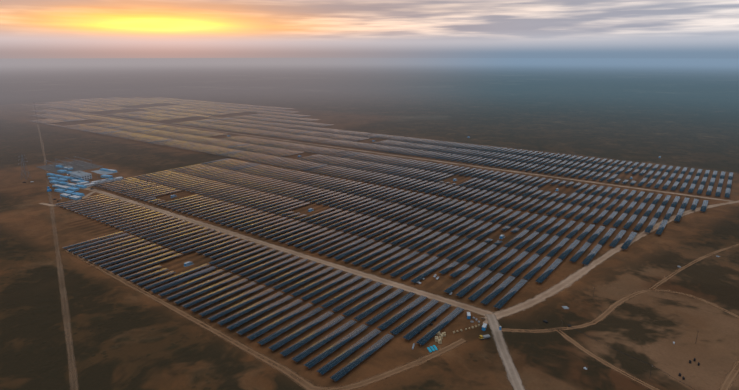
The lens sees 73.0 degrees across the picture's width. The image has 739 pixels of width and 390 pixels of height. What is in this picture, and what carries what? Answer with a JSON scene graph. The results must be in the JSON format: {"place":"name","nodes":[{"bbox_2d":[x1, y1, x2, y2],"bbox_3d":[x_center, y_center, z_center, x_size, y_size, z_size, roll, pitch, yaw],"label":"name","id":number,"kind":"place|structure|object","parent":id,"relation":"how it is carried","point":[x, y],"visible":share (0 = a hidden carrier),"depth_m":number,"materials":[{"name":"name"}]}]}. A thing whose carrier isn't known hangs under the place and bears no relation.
{"place":"outdoors","nodes":[
{"label":"outdoors","id":0,"kind":"place"},
{"bbox_2d":[33,102,78,389],"bbox_3d":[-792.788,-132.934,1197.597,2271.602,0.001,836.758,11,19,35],"label":"track","id":1,"kind":"structure","parent":0,"point":[60,270],"depth_m":419.81,"materials":[{"name":"brown soil"}]},
{"bbox_2d":[76,187,493,315],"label":"road","id":2,"kind":"structure","parent":0,"point":[454,303],"depth_m":482.97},
{"bbox_2d":[0,58,738,389],"bbox_3d":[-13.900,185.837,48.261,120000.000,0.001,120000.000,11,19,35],"label":"ground","id":3,"kind":"structure","parent":0,"point":[680,112],"depth_m":595.82,"materials":[{"name":"brown soil"}]},
{"bbox_2d":[18,155,30,179],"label":"transmission towers","id":4,"kind":"structure","parent":3,"relation":"on","point":[24,167],"depth_m":804.88,"materials":[{"name":"grey metal"}]},
{"bbox_2d":[39,190,96,205],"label":"dirt road","id":5,"kind":"structure","parent":3,"relation":"on","point":[90,193],"depth_m":686.07,"materials":[{"name":"beige soil"}]},
{"bbox_2d":[36,156,122,199],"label":"buildings","id":6,"kind":"structure","parent":3,"relation":"on","point":[74,169],"depth_m":812.02,"materials":[{"name":"blue paint"}]},
{"bbox_2d":[96,164,201,185],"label":"dirt road","id":7,"kind":"structure","parent":3,"relation":"on","point":[145,175],"depth_m":835.90,"materials":[{"name":"brown soil"}]},
{"bbox_2d":[22,181,451,294],"bbox_3d":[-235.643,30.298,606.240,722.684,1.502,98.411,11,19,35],"label":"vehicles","id":8,"kind":"object","parent":3,"relation":"on","point":[437,278],"visible":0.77,"depth_m":448.63,"materials":[{"name":"white paint"}]},
{"bbox_2d":[64,249,466,389],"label":"track edge","id":9,"kind":"structure","parent":3,"relation":"on","point":[299,380],"depth_m":336.15,"materials":[{"name":"brown soil"}]},
{"bbox_2d":[21,104,731,201],"bbox_3d":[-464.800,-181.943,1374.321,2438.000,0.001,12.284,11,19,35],"label":"road","id":10,"kind":"structure","parent":3,"relation":"on","point":[438,161],"depth_m":921.00,"materials":[{"name":"brown soil"}]},
{"bbox_2d":[30,97,732,381],"bbox_3d":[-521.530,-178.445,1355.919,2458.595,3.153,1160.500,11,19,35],"label":"solar panels","id":11,"kind":"object","parent":3,"relation":"on","point":[382,341],"visible":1,"depth_m":613.69,"materials":[{"name":"blue glass"}]},
{"bbox_2d":[170,135,660,266],"bbox_3d":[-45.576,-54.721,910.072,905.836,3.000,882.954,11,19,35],"label":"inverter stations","id":12,"kind":"object","parent":3,"relation":"on","point":[186,264],"visible":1,"depth_m":645.57,"materials":[{"name":"white paint"}]},
{"bbox_2d":[330,128,736,173],"bbox_3d":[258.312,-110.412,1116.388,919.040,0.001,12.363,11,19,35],"label":"track edge","id":13,"kind":"object","parent":3,"relation":"on","point":[530,150],"visible":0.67,"depth_m":1052.52,"materials":[{"name":"brown soil"}]},
{"bbox_2d":[412,256,719,379],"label":"site yard","id":14,"kind":"structure","parent":3,"relation":"on","point":[443,334],"depth_m":354.58,"materials":[{"name":"white paint"}]},
{"bbox_2d":[555,329,659,389],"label":"dirt road","id":15,"kind":"structure","parent":3,"relation":"on","point":[586,351],"depth_m":326.23,"materials":[{"name":"brown soil"}]},
{"bbox_2d":[481,200,738,323],"bbox_3d":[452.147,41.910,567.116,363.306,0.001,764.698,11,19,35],"label":"diagonal road","id":16,"kind":"structure","parent":3,"relation":"on","point":[568,281],"depth_m":448.16,"materials":[{"name":"beige soil"}]},
{"bbox_2d":[501,289,738,332],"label":"dirt road","id":17,"kind":"structure","parent":3,"relation":"on","point":[605,313],"depth_m":385.65,"materials":[{"name":"brown soil"}]},
{"bbox_2d":[648,244,738,290],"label":"dirt road","id":18,"kind":"structure","parent":3,"relation":"on","point":[660,282],"depth_m":473.77,"materials":[{"name":"brown soil"}]},
{"bbox_2d":[719,359,738,389],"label":"dirt road","id":19,"kind":"structure","parent":3,"relation":"on","point":[731,376],"depth_m":309.98,"materials":[{"name":"brown soil"}]},
{"bbox_2d":[0,0,738,58],"label":"sky","id":20,"kind":"structure","parent":0,"point":[28,28],"materials":[{"name":"grey"}]},
{"bbox_2d":[485,314,524,389],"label":"road","id":21,"kind":"structure","parent":0,"point":[513,377],"depth_m":333.88,"materials":[{"name":"beige soil"}]},
{"bbox_2d":[561,287,697,389],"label":"utility poles","id":22,"kind":"object","parent":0,"point":[627,354],"visible":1,"depth_m":319.28,"materials":[{"name":"white paint"}]}
]}

